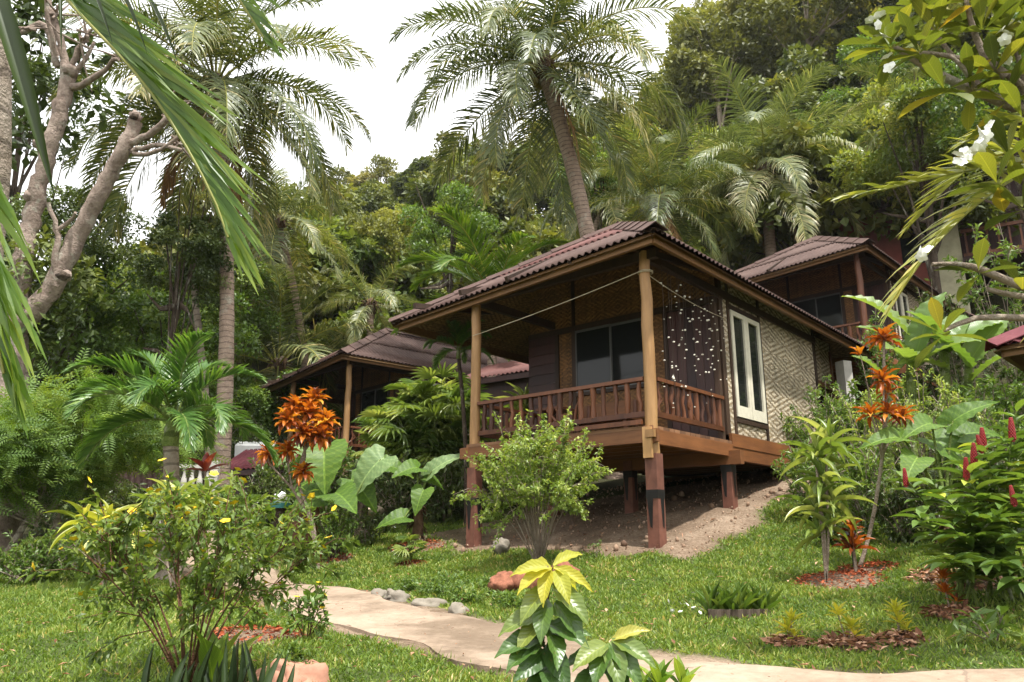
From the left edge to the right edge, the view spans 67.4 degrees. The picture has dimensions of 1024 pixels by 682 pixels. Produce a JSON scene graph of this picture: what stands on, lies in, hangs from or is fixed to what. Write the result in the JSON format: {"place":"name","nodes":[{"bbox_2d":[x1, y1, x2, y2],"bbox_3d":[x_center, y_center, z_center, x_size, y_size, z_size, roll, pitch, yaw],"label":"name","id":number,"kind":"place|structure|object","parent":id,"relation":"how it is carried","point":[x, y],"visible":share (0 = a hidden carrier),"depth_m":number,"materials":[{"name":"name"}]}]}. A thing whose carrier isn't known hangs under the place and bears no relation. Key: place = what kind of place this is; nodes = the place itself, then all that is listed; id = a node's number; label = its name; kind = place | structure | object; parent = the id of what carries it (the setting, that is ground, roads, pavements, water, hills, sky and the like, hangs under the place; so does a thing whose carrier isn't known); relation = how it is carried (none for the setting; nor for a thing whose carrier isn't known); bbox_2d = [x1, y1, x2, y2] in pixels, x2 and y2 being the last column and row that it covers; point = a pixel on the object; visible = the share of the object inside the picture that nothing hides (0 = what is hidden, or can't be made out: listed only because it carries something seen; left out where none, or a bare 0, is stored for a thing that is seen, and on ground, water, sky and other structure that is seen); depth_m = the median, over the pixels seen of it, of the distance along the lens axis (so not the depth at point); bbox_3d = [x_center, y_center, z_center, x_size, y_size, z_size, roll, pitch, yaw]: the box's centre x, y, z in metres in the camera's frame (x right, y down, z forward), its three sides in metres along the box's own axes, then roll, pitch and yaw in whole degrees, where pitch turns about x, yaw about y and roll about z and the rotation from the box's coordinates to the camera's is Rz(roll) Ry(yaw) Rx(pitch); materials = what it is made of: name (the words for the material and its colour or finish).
{"place":"outdoors","nodes":[
{"label":"outdoors","id":0,"kind":"place"},
{"bbox_2d":[9,0,721,271],"label":"sky","id":1,"kind":"structure","parent":0,"point":[384,104],"materials":[{"name":"white"}]},
{"bbox_2d":[0,15,1023,681],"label":"ground","id":2,"kind":"structure","parent":0,"point":[674,511],"depth_m":9.98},
{"bbox_2d":[0,522,85,586],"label":"hedge","id":3,"kind":"object","parent":2,"relation":"on","point":[16,562],"visible":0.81,"depth_m":9.44,"materials":[{"name":"green plant"}]},
{"bbox_2d":[7,2,96,243],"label":"tree","id":4,"kind":"object","parent":2,"relation":"on","point":[14,188],"visible":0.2,"depth_m":22.15,"materials":[{"name":"green plant"}]},
{"bbox_2d":[3,224,107,543],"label":"slim tree","id":5,"kind":"object","parent":2,"relation":"on","point":[54,317],"visible":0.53,"depth_m":13.06,"materials":[{"name":"green plant"}]},
{"bbox_2d":[3,136,112,370],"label":"tree","id":6,"kind":"object","parent":2,"relation":"on","point":[19,205],"visible":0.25,"depth_m":19.13,"materials":[{"name":"green plant"}]},
{"bbox_2d":[4,237,120,408],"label":"tree","id":7,"kind":"object","parent":2,"relation":"on","point":[57,367],"visible":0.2,"depth_m":19.36,"materials":[{"name":"green plant"}]},
{"bbox_2d":[0,395,154,560],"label":"feathery tree","id":8,"kind":"object","parent":2,"relation":"on","point":[28,515],"visible":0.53,"depth_m":10.64,"materials":[{"name":"green plant"}]},
{"bbox_2d":[38,169,152,520],"bbox_3d":[-11.682,-0.165,20.607,3.083,13.391,3.326,8,-16,-29],"label":"tree","id":9,"kind":"object","parent":2,"relation":"on","point":[129,252],"visible":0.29,"depth_m":21.18,"materials":[{"name":"green plant"}]},
{"bbox_2d":[30,246,168,417],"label":"tree","id":10,"kind":"object","parent":2,"relation":"on","point":[108,322],"visible":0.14,"depth_m":21.22,"materials":[{"name":"green plant"}]},
{"bbox_2d":[44,498,156,583],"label":"striped plant","id":11,"kind":"object","parent":2,"relation":"on","point":[68,526],"visible":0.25,"depth_m":8.48,"materials":[{"name":"green plant"}]},
{"bbox_2d":[0,0,205,550],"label":"pruned tree","id":12,"kind":"object","parent":2,"relation":"on","point":[66,257],"visible":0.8,"depth_m":13.00,"materials":[{"name":"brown plant"}]},
{"bbox_2d":[0,347,231,558],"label":"feathery tree","id":13,"kind":"object","parent":2,"relation":"on","point":[145,440],"visible":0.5,"depth_m":10.88,"materials":[{"name":"green plant"}]},
{"bbox_2d":[0,0,291,439],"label":"palm","id":14,"kind":"object","parent":2,"relation":"on","point":[131,47],"visible":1,"depth_m":2.50,"materials":[{"name":"green plant"}]},
{"bbox_2d":[61,287,263,409],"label":"tree","id":15,"kind":"object","parent":2,"relation":"on","point":[148,311],"visible":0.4,"depth_m":20.11,"materials":[{"name":"green plant"}]},
{"bbox_2d":[60,327,279,579],"bbox_3d":[-4.155,1.612,9.271,2.577,3.291,2.526,0,-14,0],"label":"short palm","id":16,"kind":"object","parent":2,"relation":"on","point":[176,387],"visible":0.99,"depth_m":9.23,"materials":[{"name":"green plant"}]},
{"bbox_2d":[111,476,233,590],"bbox_3d":[-3.541,2.008,8.016,1.161,1.174,0.913,0,-14,0],"label":"plant","id":17,"kind":"object","parent":2,"relation":"on","point":[206,489],"visible":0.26,"depth_m":8.03,"materials":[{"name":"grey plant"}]},
{"bbox_2d":[127,140,233,487],"bbox_3d":[-7.181,0.117,16.443,2.025,11.838,2.135,1,-14,-4],"label":"tree","id":18,"kind":"object","parent":2,"relation":"on","point":[201,242],"visible":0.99,"depth_m":16.60,"materials":[{"name":"green plant"}]},
{"bbox_2d":[14,458,360,681],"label":"yellow flower bush","id":19,"kind":"object","parent":2,"relation":"on","point":[229,546],"visible":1,"depth_m":3.95,"materials":[{"name":"green plant"}]},
{"bbox_2d":[154,244,248,454],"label":"slim tree","id":20,"kind":"object","parent":2,"relation":"on","point":[197,317],"visible":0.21,"depth_m":18.64,"materials":[{"name":"green plant"}]},
{"bbox_2d":[30,0,378,496],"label":"coconut palm","id":21,"kind":"object","parent":2,"relation":"on","point":[213,32],"visible":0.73,"depth_m":18.22,"materials":[{"name":"green plant"}]},
{"bbox_2d":[141,638,294,681],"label":"snake plant","id":22,"kind":"object","parent":2,"relation":"on","point":[235,673],"visible":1,"depth_m":3.65,"materials":[{"name":"green plant"}]},
{"bbox_2d":[152,242,285,483],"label":"tree","id":23,"kind":"object","parent":2,"relation":"on","point":[240,295],"visible":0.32,"depth_m":24.36,"materials":[{"name":"green plant"}]},
{"bbox_2d":[190,619,263,681],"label":"broad leaf plant","id":24,"kind":"object","parent":2,"relation":"on","point":[217,653],"visible":0.59,"depth_m":3.89,"materials":[{"name":"green plant"}]},
{"bbox_2d":[135,177,352,379],"bbox_3d":[-10.926,-0.506,31.443,8.324,13.276,8.269,4,-15,-16],"label":"forest tree","id":25,"kind":"object","parent":2,"relation":"on","point":[319,279],"visible":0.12,"depth_m":30.86,"materials":[{"name":"green plant"}]},
{"bbox_2d":[198,367,290,442],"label":"tree","id":26,"kind":"object","parent":2,"relation":"on","point":[245,397],"visible":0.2,"depth_m":23.38,"materials":[{"name":"green plant"}]},
{"bbox_2d":[234,465,293,526],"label":"hedge","id":27,"kind":"object","parent":2,"relation":"on","point":[270,488],"visible":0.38,"depth_m":14.21,"materials":[{"name":"green plant"}]},
{"bbox_2d":[176,127,363,366],"bbox_3d":[-8.222,-0.889,26.005,5.628,11.961,6.270,-12,-18,38],"label":"coconut palm","id":28,"kind":"object","parent":2,"relation":"on","point":[285,255],"visible":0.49,"depth_m":26.83,"materials":[{"name":"green plant"}]},
{"bbox_2d":[183,262,377,446],"bbox_3d":[-8.245,1.304,26.515,8.236,8.648,8.512,0,-14,0],"label":"coconut palm","id":29,"kind":"object","parent":2,"relation":"on","point":[277,365],"visible":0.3,"depth_m":26.20,"materials":[{"name":"green plant"}]},
{"bbox_2d":[235,368,343,445],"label":"tree","id":30,"kind":"object","parent":2,"relation":"on","point":[299,393],"visible":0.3,"depth_m":23.65,"materials":[{"name":"green plant"}]},
{"bbox_2d":[255,386,342,568],"bbox_3d":[-3.083,1.913,11.003,1.226,2.645,0.843,0,-14,0],"label":"orange croton","id":31,"kind":"object","parent":2,"relation":"on","point":[294,414],"visible":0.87,"depth_m":11.05,"materials":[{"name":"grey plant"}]},
{"bbox_2d":[272,570,334,639],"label":"yellow flower bush","id":32,"kind":"object","parent":2,"relation":"on","point":[315,596],"visible":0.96,"depth_m":5.24,"materials":[{"name":"green plant"}]},
{"bbox_2d":[259,179,379,344],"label":"forest tree","id":33,"kind":"object","parent":2,"relation":"on","point":[347,193],"visible":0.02,"depth_m":42.58,"materials":[{"name":"green plant"}]},
{"bbox_2d":[314,498,358,561],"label":"round shrub","id":34,"kind":"object","parent":2,"relation":"on","point":[329,529],"visible":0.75,"depth_m":11.28,"materials":[{"name":"green plant"}]},
{"bbox_2d":[247,208,428,341],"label":"forest tree","id":35,"kind":"object","parent":2,"relation":"on","point":[336,229],"visible":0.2,"depth_m":34.57,"materials":[{"name":"green plant"}]},
{"bbox_2d":[278,439,413,540],"bbox_3d":[-2.710,2.299,11.918,2.206,1.873,1.342,0,-14,0],"label":"elephant ear","id":36,"kind":"object","parent":2,"relation":"on","point":[374,462],"visible":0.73,"depth_m":11.93},
{"bbox_2d":[309,225,393,310],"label":"tree","id":37,"kind":"object","parent":2,"relation":"on","point":[373,241],"visible":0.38,"depth_m":34.16,"materials":[{"name":"green plant"}]},
{"bbox_2d":[293,292,419,366],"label":"forest tree","id":38,"kind":"object","parent":2,"relation":"on","point":[391,312],"visible":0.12,"depth_m":30.93,"materials":[{"name":"green plant"}]},
{"bbox_2d":[301,251,419,355],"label":"coconut palm","id":39,"kind":"object","parent":2,"relation":"on","point":[370,308],"visible":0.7,"depth_m":27.92,"materials":[{"name":"green plant"}]},
{"bbox_2d":[337,206,426,291],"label":"tree","id":40,"kind":"object","parent":2,"relation":"on","point":[388,223],"visible":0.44,"depth_m":35.01,"materials":[{"name":"green plant"}]},
{"bbox_2d":[257,327,512,486],"bbox_3d":[-2.882,2.847,24.514,9.433,5.957,5.904,13,-19,-40],"label":"bungalow","id":41,"kind":"object","parent":2,"relation":"on","point":[369,368],"visible":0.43,"depth_m":22.66,"materials":[{"name":"brown paint"}]},
{"bbox_2d":[354,447,448,518],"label":"bush","id":42,"kind":"object","parent":2,"relation":"on","point":[398,487],"visible":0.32,"depth_m":14.87,"materials":[{"name":"green plant"}]},
{"bbox_2d":[387,155,446,212],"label":"forest tree","id":43,"kind":"object","parent":2,"relation":"on","point":[417,168],"visible":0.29,"depth_m":73.89,"materials":[{"name":"green plant"}]},
{"bbox_2d":[376,453,459,542],"bbox_3d":[-1.417,2.510,11.981,1.384,1.532,0.542,9,-17,-33],"label":"elephant ear","id":44,"kind":"object","parent":2,"relation":"on","point":[420,496],"visible":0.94,"depth_m":11.93},
{"bbox_2d":[350,361,496,506],"bbox_3d":[-1.801,1.933,16.081,3.070,3.305,3.076,0,-14,0],"label":"fan palm clump","id":45,"kind":"object","parent":2,"relation":"on","point":[419,419],"visible":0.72,"depth_m":15.41,"materials":[{"name":"green plant"}]},
{"bbox_2d":[406,451,487,524],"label":"bush","id":46,"kind":"object","parent":2,"relation":"on","point":[438,500],"visible":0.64,"depth_m":13.96,"materials":[{"name":"green plant"}]},
{"bbox_2d":[398,148,501,292],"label":"tree","id":47,"kind":"object","parent":2,"relation":"on","point":[427,241],"visible":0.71,"depth_m":31.59,"materials":[{"name":"green plant"}]},
{"bbox_2d":[422,320,493,525],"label":"thin palm","id":48,"kind":"object","parent":2,"relation":"on","point":[464,335],"visible":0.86,"depth_m":14.18,"materials":[{"name":"green plant"}]},
{"bbox_2d":[402,155,540,250],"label":"forest tree","id":49,"kind":"object","parent":2,"relation":"on","point":[498,203],"visible":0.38,"depth_m":55.60,"materials":[{"name":"green plant"}]},
{"bbox_2d":[391,204,571,377],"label":"fresh palm","id":50,"kind":"object","parent":2,"relation":"on","point":[487,270],"visible":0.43,"depth_m":20.39,"materials":[{"name":"green plant"}]},
{"bbox_2d":[0,436,1023,681],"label":"grass","id":51,"kind":"structure","parent":2,"relation":"on","point":[60,588],"depth_m":6.42,"materials":[{"name":"plant"}]},
{"bbox_2d":[0,468,1023,681],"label":"leaf litter","id":52,"kind":"object","parent":2,"relation":"on","point":[863,641],"visible":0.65,"depth_m":5.66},
{"bbox_2d":[458,361,588,495],"bbox_3d":[0.504,2.212,18.295,2.600,3.714,2.665,-10,-17,34],"label":"annex","id":53,"kind":"object","parent":2,"relation":"on","point":[516,373],"visible":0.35,"depth_m":17.78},
{"bbox_2d":[473,215,574,277],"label":"forest tree","id":54,"kind":"object","parent":2,"relation":"on","point":[532,228],"visible":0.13,"depth_m":35.62,"materials":[{"name":"green plant"}]},
{"bbox_2d":[449,406,615,558],"bbox_3d":[0.325,1.816,9.595,1.948,1.940,2.074,-8,-16,29],"label":"porch shrub","id":55,"kind":"object","parent":2,"relation":"on","point":[526,486],"visible":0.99,"depth_m":9.36,"materials":[{"name":"green plant"}]},
{"bbox_2d":[387,0,702,478],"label":"coconut palm","id":56,"kind":"object","parent":2,"relation":"on","point":[541,75],"visible":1,"depth_m":22.41,"materials":[{"name":"green plant"}]},
{"bbox_2d":[494,550,656,681],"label":"yellow sapling","id":57,"kind":"object","parent":2,"relation":"on","point":[619,655],"visible":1,"depth_m":2.81,"materials":[{"name":"green plant"}]},
{"bbox_2d":[535,118,673,243],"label":"coconut palm","id":58,"kind":"object","parent":2,"relation":"on","point":[596,223],"visible":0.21,"depth_m":32.05,"materials":[{"name":"green plant"}]},
{"bbox_2d":[389,221,876,547],"bbox_3d":[2.753,1.132,14.738,5.904,5.957,9.433,-12,-19,40],"label":"bungalow","id":59,"kind":"object","parent":2,"relation":"on","point":[603,346],"visible":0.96,"depth_m":12.46,"materials":[{"name":"brown wood"}]},
{"bbox_2d":[575,318,643,392],"bbox_3d":[1.696,0.259,13.181,1.460,1.130,0.054,-12,-19,40],"label":"sliding window","id":60,"kind":"structure","parent":59,"relation":"in","point":[609,352],"depth_m":13.20,"materials":[{"name":"glass"}]},
{"bbox_2d":[667,305,717,437],"bbox_3d":[2.822,0.512,12.069,0.770,2.130,0.119,-12,-19,40],"label":"door","id":61,"kind":"structure","parent":59,"relation":"in","point":[691,377],"depth_m":12.10,"materials":[{"name":"wood"}]},
{"bbox_2d":[660,264,728,423],"bbox_3d":[2.690,0.112,11.111,0.292,2.104,1.880,-11,-18,37],"label":"shell curtain","id":62,"kind":"object","parent":59,"relation":"hanging from","point":[707,342],"visible":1,"depth_m":11.12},
{"bbox_2d":[724,283,769,440],"bbox_3d":[3.855,0.347,12.639,0.076,2.572,1.260,-12,-19,40],"label":"window frame","id":63,"kind":"structure","parent":59,"relation":"in","point":[737,420],"depth_m":12.35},
{"bbox_2d":[429,456,840,556],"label":"pebbles","id":64,"kind":"object","parent":2,"relation":"on","point":[624,542],"visible":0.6,"depth_m":12.01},
{"bbox_2d":[565,99,760,260],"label":"coconut palm","id":65,"kind":"object","parent":2,"relation":"on","point":[661,211],"visible":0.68,"depth_m":26.63,"materials":[{"name":"green plant"}]},
{"bbox_2d":[629,654,700,681],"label":"bright sprout","id":66,"kind":"object","parent":2,"relation":"on","point":[660,673],"visible":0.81,"depth_m":2.87,"materials":[{"name":"green plant"}]},
{"bbox_2d":[641,39,734,145],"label":"tree","id":67,"kind":"object","parent":2,"relation":"on","point":[670,77],"visible":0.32,"depth_m":55.45,"materials":[{"name":"green plant"}]},
{"bbox_2d":[658,8,784,129],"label":"forest tree","id":68,"kind":"object","parent":2,"relation":"on","point":[692,57],"visible":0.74,"depth_m":53.19,"materials":[{"name":"green plant"}]},
{"bbox_2d":[664,0,784,124],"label":"tree","id":69,"kind":"object","parent":2,"relation":"on","point":[711,5],"visible":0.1,"depth_m":59.52,"materials":[{"name":"green plant"}]},
{"bbox_2d":[668,581,783,613],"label":"border plant","id":70,"kind":"object","parent":2,"relation":"on","point":[739,597],"visible":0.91,"depth_m":6.35,"materials":[{"name":"green plant"}]},
{"bbox_2d":[658,55,881,268],"bbox_3d":[9.742,-3.878,28.450,7.589,13.110,8.854,-6,-16,24],"label":"coconut palm","id":71,"kind":"object","parent":2,"relation":"on","point":[765,173],"visible":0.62,"depth_m":28.71,"materials":[{"name":"green plant"}]},
{"bbox_2d":[680,105,893,267],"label":"forest tree","id":72,"kind":"object","parent":2,"relation":"on","point":[769,209],"visible":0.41,"depth_m":28.46,"materials":[{"name":"green plant"}]},
{"bbox_2d":[730,40,873,131],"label":"forest tree","id":73,"kind":"object","parent":2,"relation":"on","point":[806,57],"visible":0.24,"depth_m":40.02,"materials":[{"name":"green plant"}]},
{"bbox_2d":[770,438,844,519],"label":"bank shrub","id":74,"kind":"object","parent":2,"relation":"on","point":[795,477],"visible":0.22,"depth_m":10.45,"materials":[{"name":"green plant"}]},
{"bbox_2d":[732,0,883,69],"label":"forest tree","id":75,"kind":"object","parent":2,"relation":"on","point":[797,27],"visible":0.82,"depth_m":50.34,"materials":[{"name":"green plant"}]},
{"bbox_2d":[778,374,855,484],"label":"bank shrub","id":76,"kind":"object","parent":2,"relation":"on","point":[817,409],"visible":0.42,"depth_m":11.65,"materials":[{"name":"green plant"}]},
{"bbox_2d":[773,417,876,581],"bbox_3d":[3.108,1.528,7.539,0.988,1.626,0.787,0,-14,0],"label":"corn plant","id":77,"kind":"object","parent":2,"relation":"on","point":[818,449],"visible":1,"depth_m":7.54,"materials":[{"name":"green plant"}]},
{"bbox_2d":[805,442,900,537],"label":"bank shrub","id":78,"kind":"object","parent":2,"relation":"on","point":[855,474],"visible":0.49,"depth_m":9.35,"materials":[{"name":"green plant"}]},
{"bbox_2d":[735,235,973,407],"bbox_3d":[9.902,0.155,23.543,5.904,5.957,9.433,-13,-20,42],"label":"bungalow","id":79,"kind":"object","parent":2,"relation":"on","point":[818,277],"visible":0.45,"depth_m":21.35,"materials":[{"name":"brown paint"}]},
{"bbox_2d":[791,293,843,330],"bbox_3d":[8.757,-0.704,22.041,1.460,1.130,0.054,-13,-20,42],"label":"sliding window","id":80,"kind":"structure","parent":79,"relation":"in","point":[827,308],"depth_m":21.90,"materials":[{"name":"glass"}]},
{"bbox_2d":[821,389,909,509],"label":"bank shrub","id":81,"kind":"object","parent":2,"relation":"on","point":[863,436],"visible":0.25,"depth_m":10.52,"materials":[{"name":"green plant"}]},
{"bbox_2d":[816,34,922,142],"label":"tree","id":82,"kind":"object","parent":2,"relation":"on","point":[866,58],"visible":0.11,"depth_m":39.43,"materials":[{"name":"green plant"}]},
{"bbox_2d":[796,76,951,154],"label":"forest tree","id":83,"kind":"object","parent":2,"relation":"on","point":[876,91],"visible":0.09,"depth_m":34.21,"materials":[{"name":"green plant"}]},
{"bbox_2d":[850,308,899,418],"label":"bank bush","id":84,"kind":"object","parent":2,"relation":"on","point":[879,363],"visible":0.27,"depth_m":16.31,"materials":[{"name":"green plant"}]},
{"bbox_2d":[850,322,918,570],"bbox_3d":[3.936,1.071,8.063,0.720,2.590,0.547,9,-17,-32],"label":"orange cordyline","id":85,"kind":"object","parent":2,"relation":"on","point":[882,376],"visible":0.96,"depth_m":8.10,"materials":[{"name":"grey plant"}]},
{"bbox_2d":[840,28,952,208],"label":"coconut palm","id":86,"kind":"object","parent":2,"relation":"on","point":[882,100],"visible":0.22,"depth_m":27.14,"materials":[{"name":"green plant"}]},
{"bbox_2d":[861,477,931,543],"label":"bank shrub","id":87,"kind":"object","parent":2,"relation":"on","point":[903,533],"visible":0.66,"depth_m":8.73,"materials":[{"name":"green plant"}]},
{"bbox_2d":[825,73,982,371],"bbox_3d":[13.215,-2.313,24.539,4.915,12.872,5.510,-11,-18,36],"label":"tree","id":88,"kind":"object","parent":2,"relation":"on","point":[883,168],"visible":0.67,"depth_m":24.68,"materials":[{"name":"green plant"}]},
{"bbox_2d":[872,366,961,505],"bbox_3d":[5.487,1.285,10.418,1.180,2.024,0.947,0,-14,0],"label":"bank shrub","id":89,"kind":"object","parent":2,"relation":"on","point":[921,445],"visible":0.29,"depth_m":10.41,"materials":[{"name":"green plant"}]},
{"bbox_2d":[816,125,1021,241],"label":"forest tree","id":90,"kind":"object","parent":2,"relation":"on","point":[983,211],"visible":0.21,"depth_m":27.71,"materials":[{"name":"green plant"}]},
{"bbox_2d":[823,154,1023,342],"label":"pink house","id":91,"kind":"structure","parent":2,"relation":"on","point":[954,244],"depth_m":28.20,"materials":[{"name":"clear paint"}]},
{"bbox_2d":[825,109,1023,342],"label":"side palm","id":92,"kind":"object","parent":2,"relation":"on","point":[953,174],"visible":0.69,"depth_m":4.96,"materials":[{"name":"green plant"}]},
{"bbox_2d":[841,292,1008,477],"bbox_3d":[6.820,0.743,12.189,2.737,3.396,1.167,0,-14,0],"label":"banana clump","id":93,"kind":"object","parent":2,"relation":"on","point":[970,352],"visible":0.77,"depth_m":12.40,"materials":[{"name":"green plant"}]},
{"bbox_2d":[836,0,1023,369],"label":"frangipani","id":94,"kind":"object","parent":2,"relation":"on","point":[980,55],"visible":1,"depth_m":4.88,"materials":[{"name":"green plant"}]},
{"bbox_2d":[858,400,1003,547],"bbox_3d":[4.421,1.442,7.889,1.754,1.676,0.485,4,-15,-14],"label":"leaf plant","id":95,"kind":"object","parent":2,"relation":"on","point":[955,417],"visible":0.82,"depth_m":7.99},
{"bbox_2d":[882,399,1023,606],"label":"red spiked bush","id":96,"kind":"object","parent":2,"relation":"on","point":[994,540],"visible":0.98,"depth_m":6.08,"materials":[{"name":"green plant"}]},
{"bbox_2d":[899,290,1007,411],"bbox_3d":[8.499,0.356,14.912,1.884,2.871,1.677,-11,-18,38],"label":"bank bush","id":97,"kind":"object","parent":2,"relation":"on","point":[960,380],"visible":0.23,"depth_m":14.79,"materials":[{"name":"green plant"}]},
{"bbox_2d":[922,12,1023,222],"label":"tree","id":98,"kind":"object","parent":2,"relation":"on","point":[960,129],"visible":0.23,"depth_m":21.38,"materials":[{"name":"green plant"}]},
{"bbox_2d":[942,217,1023,426],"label":"bank bush","id":99,"kind":"object","parent":2,"relation":"on","point":[1005,370],"visible":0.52,"depth_m":14.52,"materials":[{"name":"green plant"}]},
{"bbox_2d":[946,605,1023,647],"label":"sprig","id":100,"kind":"object","parent":2,"relation":"on","point":[991,618],"visible":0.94,"depth_m":4.97,"materials":[{"name":"green plant"}]},
{"bbox_2d":[950,372,1023,461],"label":"bank bush","id":101,"kind":"object","parent":2,"relation":"on","point":[996,396],"visible":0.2,"depth_m":11.45,"materials":[{"name":"green plant"}]},
{"bbox_2d":[984,325,1023,371],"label":"bungalow","id":102,"kind":"object","parent":2,"relation":"on","point":[1008,346],"visible":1,"depth_m":9.76,"materials":[{"name":"red paint"}]},
{"bbox_2d":[141,529,1023,681],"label":"garden path","id":103,"kind":"structure","parent":0,"point":[365,616],"depth_m":5.35,"materials":[{"name":"concrete"}]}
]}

